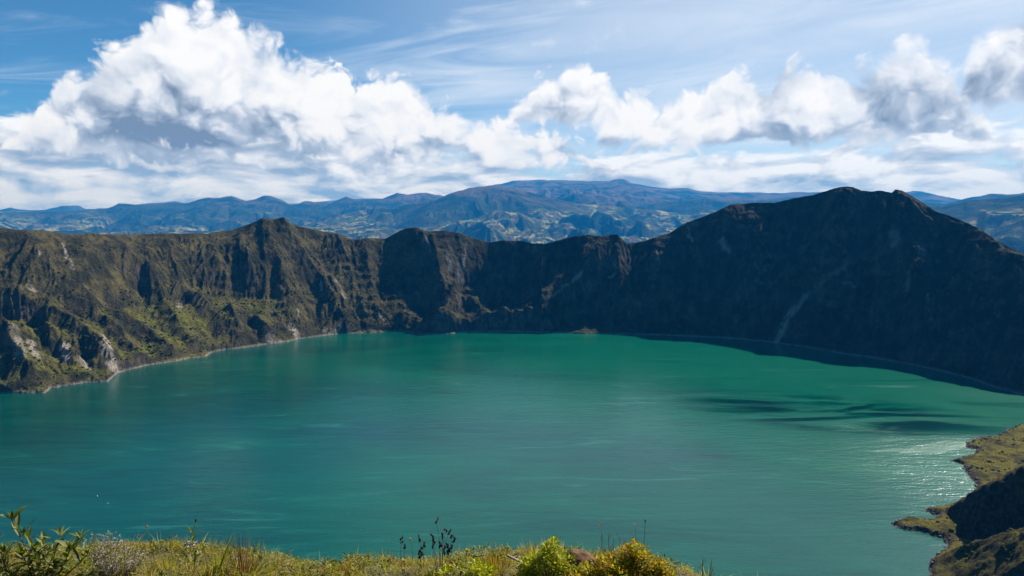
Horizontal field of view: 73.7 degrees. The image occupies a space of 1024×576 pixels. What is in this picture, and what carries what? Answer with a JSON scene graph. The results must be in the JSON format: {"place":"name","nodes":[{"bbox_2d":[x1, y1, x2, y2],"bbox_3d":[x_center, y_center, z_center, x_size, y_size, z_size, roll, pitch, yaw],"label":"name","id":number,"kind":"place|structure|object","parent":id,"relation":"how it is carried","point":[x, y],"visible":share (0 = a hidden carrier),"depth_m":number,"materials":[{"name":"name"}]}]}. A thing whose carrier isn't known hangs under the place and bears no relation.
{"place":"outdoors","nodes":[
{"label":"outdoors","id":0,"kind":"place"},
{"bbox_2d":[1,542,700,575],"bbox_3d":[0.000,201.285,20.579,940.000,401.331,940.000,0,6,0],"label":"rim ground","id":1,"kind":"structure","parent":0,"point":[168,571],"depth_m":4.87,"materials":[{"name":"green plant"}]},
{"bbox_2d":[0,506,95,575],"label":"leafy shrub","id":2,"kind":"object","parent":1,"relation":"on","point":[50,551],"visible":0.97,"depth_m":4.54,"materials":[{"name":"green plant"}]},
{"bbox_2d":[83,531,147,575],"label":"silvery shrub","id":3,"kind":"object","parent":1,"relation":"on","point":[103,565],"visible":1,"depth_m":4.63,"materials":[{"name":"plant"}]},
{"bbox_2d":[143,553,181,572],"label":"yellow grass","id":4,"kind":"structure","parent":1,"relation":"on","point":[165,565],"depth_m":4.71,"materials":[{"name":"yellow plant"}]},
{"bbox_2d":[182,527,200,570],"bbox_3d":[-2.160,1.789,4.622,0.121,0.355,0.081,0,6,0],"label":"flower sprig","id":5,"kind":"object","parent":1,"relation":"on","point":[192,544],"visible":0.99,"depth_m":4.61,"materials":[{"name":"white plant"}]},
{"bbox_2d":[195,519,207,567],"bbox_3d":[-2.116,1.767,4.654,0.082,0.401,0.024,0,6,0],"label":"flower stalk","id":6,"kind":"object","parent":1,"relation":"on","point":[202,543],"visible":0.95,"depth_m":4.65,"materials":[{"name":"green plant"}]},
{"bbox_2d":[186,560,227,575],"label":"yellow grass","id":7,"kind":"structure","parent":1,"relation":"on","point":[207,571],"depth_m":4.61,"materials":[{"name":"plant"}]},
{"bbox_2d":[213,533,232,573],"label":"green grass","id":8,"kind":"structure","parent":1,"relation":"on","point":[222,561],"depth_m":4.63,"materials":[{"name":"green plant"}]},
{"bbox_2d":[216,530,281,575],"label":"red grass","id":9,"kind":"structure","parent":1,"relation":"on","point":[241,566],"depth_m":4.71,"materials":[{"name":"plant"}]},
{"bbox_2d":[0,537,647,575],"bbox_3d":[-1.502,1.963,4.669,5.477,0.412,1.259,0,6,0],"label":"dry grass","id":10,"kind":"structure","parent":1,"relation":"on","point":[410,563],"depth_m":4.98,"materials":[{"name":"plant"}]},
{"bbox_2d":[325,562,338,575],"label":"rosette plant","id":11,"kind":"object","parent":1,"relation":"on","point":[334,564],"visible":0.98,"depth_m":4.74,"materials":[{"name":"green plant"}]},
{"bbox_2d":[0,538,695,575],"bbox_3d":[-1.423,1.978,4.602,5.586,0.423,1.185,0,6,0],"label":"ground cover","id":12,"kind":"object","parent":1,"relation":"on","point":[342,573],"visible":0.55,"depth_m":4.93,"materials":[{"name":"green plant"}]},
{"bbox_2d":[338,561,359,575],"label":"golden grass","id":13,"kind":"structure","parent":1,"relation":"on","point":[349,567],"depth_m":4.75,"materials":[{"name":"yellow plant"}]},
{"bbox_2d":[0,531,757,575],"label":"grass","id":14,"kind":"structure","parent":1,"relation":"on","point":[260,563],"depth_m":4.92,"materials":[{"name":"green plant"}]},
{"bbox_2d":[399,536,405,572],"bbox_3d":[-0.758,1.861,4.742,0.038,0.279,0.066,-4,7,-34],"label":"seed head weed","id":15,"kind":"object","parent":1,"relation":"on","point":[401,540],"visible":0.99,"depth_m":4.73,"materials":[{"name":"plant"}]},
{"bbox_2d":[418,534,425,568],"bbox_3d":[-0.629,1.853,4.745,0.062,0.287,0.066,-5,8,-41],"label":"seed head weed","id":16,"kind":"object","parent":1,"relation":"on","point":[420,553],"visible":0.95,"depth_m":4.74,"materials":[{"name":"plant"}]},
{"bbox_2d":[409,560,444,575],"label":"yellow grass","id":17,"kind":"structure","parent":1,"relation":"on","point":[427,571],"depth_m":4.65,"materials":[{"name":"plant"}]},
{"bbox_2d":[430,517,457,571],"bbox_3d":[-0.468,1.778,4.689,0.187,0.442,0.124,0,6,0],"label":"seed head weed","id":18,"kind":"object","parent":1,"relation":"on","point":[448,551],"visible":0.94,"depth_m":4.68,"materials":[{"name":"plant"}]},
{"bbox_2d":[436,557,498,575],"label":"bush","id":19,"kind":"object","parent":1,"relation":"on","point":[476,568],"visible":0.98,"depth_m":4.58,"materials":[{"name":"green plant"}]},
{"bbox_2d":[480,548,511,574],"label":"round grass","id":20,"kind":"structure","parent":1,"relation":"on","point":[494,561],"depth_m":4.78,"materials":[{"name":"plant"}]},
{"bbox_2d":[507,555,527,563],"bbox_3d":[0.052,1.873,4.707,0.030,0.050,0.245,-6,8,-44],"label":"dry branch","id":21,"kind":"object","parent":1,"relation":"on","point":[511,557],"visible":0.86,"depth_m":4.73,"materials":[{"name":"grey wood"}]},
{"bbox_2d":[515,535,583,575],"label":"bush","id":22,"kind":"object","parent":1,"relation":"on","point":[554,562],"visible":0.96,"depth_m":4.59,"materials":[{"name":"green plant"}]},
{"bbox_2d":[563,549,597,573],"bbox_3d":[0.488,1.894,4.720,0.297,0.158,0.186,0,6,0],"label":"rock","id":23,"kind":"object","parent":1,"relation":"on","point":[582,555],"visible":0.36,"depth_m":4.68,"materials":[{"name":"brown stone"}]},
{"bbox_2d":[560,551,635,575],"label":"bush","id":24,"kind":"object","parent":1,"relation":"on","point":[596,570],"visible":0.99,"depth_m":4.55,"materials":[{"name":"green plant"}]},
{"bbox_2d":[596,531,631,562],"bbox_3d":[0.722,1.858,4.841,0.274,0.298,0.108,0,6,0],"label":"bare shrub","id":25,"kind":"object","parent":1,"relation":"on","point":[608,545],"visible":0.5,"depth_m":4.83,"materials":[{"name":"plant"}]},
{"bbox_2d":[599,536,669,575],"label":"bush","id":26,"kind":"object","parent":1,"relation":"on","point":[632,555],"visible":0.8,"depth_m":4.64,"materials":[{"name":"green plant"}]},
{"bbox_2d":[640,556,680,575],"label":"bush","id":27,"kind":"object","parent":1,"relation":"on","point":[661,563],"visible":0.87,"depth_m":4.60,"materials":[{"name":"green plant"}]},
{"bbox_2d":[699,557,713,575],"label":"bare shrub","id":28,"kind":"object","parent":1,"relation":"on","point":[702,569],"visible":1,"depth_m":4.62,"materials":[{"name":"plant"}]},
{"bbox_2d":[0,331,1023,575],"bbox_3d":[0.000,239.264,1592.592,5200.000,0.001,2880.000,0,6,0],"label":"lake water","id":29,"kind":"structure","parent":0,"point":[728,457],"depth_m":1187.06,"materials":[{"name":"teal liquid"}]},
{"bbox_2d":[0,186,1023,394],"bbox_3d":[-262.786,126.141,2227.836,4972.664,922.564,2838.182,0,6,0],"label":"crater hills","id":30,"kind":"structure","parent":0,"point":[899,276],"depth_m":2261.32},
{"bbox_2d":[0,237,416,388],"bbox_3d":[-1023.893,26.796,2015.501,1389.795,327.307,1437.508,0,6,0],"label":"crater scrub","id":31,"kind":"object","parent":30,"relation":"on","point":[39,360],"visible":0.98,"depth_m":2085.56,"materials":[{"name":"green plant"}]},
{"bbox_2d":[0,179,1023,253],"bbox_3d":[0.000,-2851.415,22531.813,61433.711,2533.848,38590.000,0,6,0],"label":"mountains","id":32,"kind":"structure","parent":0,"point":[542,211],"depth_m":18855.69,"materials":[{"name":"blue stone"}]},
{"bbox_2d":[0,0,1023,209],"label":"sky","id":33,"kind":"structure","parent":0,"point":[104,103],"materials":[{"name":"blue"}]},
{"bbox_2d":[891,424,1023,575],"bbox_3d":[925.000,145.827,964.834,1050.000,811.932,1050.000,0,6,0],"label":"hillside","id":34,"kind":"structure","parent":0,"point":[984,516],"depth_m":835.16,"materials":[{"name":"green plant"}]},
{"bbox_2d":[891,423,1023,574],"bbox_3d":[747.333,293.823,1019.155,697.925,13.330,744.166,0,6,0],"label":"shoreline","id":35,"kind":"structure","parent":34,"relation":"on","point":[975,485],"depth_m":936.24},
{"bbox_2d":[899,426,1023,575],"bbox_3d":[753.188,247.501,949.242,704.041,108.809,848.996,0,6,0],"label":"scrub","id":36,"kind":"object","parent":34,"relation":"on","point":[962,530],"visible":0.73,"depth_m":886.16,"materials":[{"name":"green plant"}]}
]}

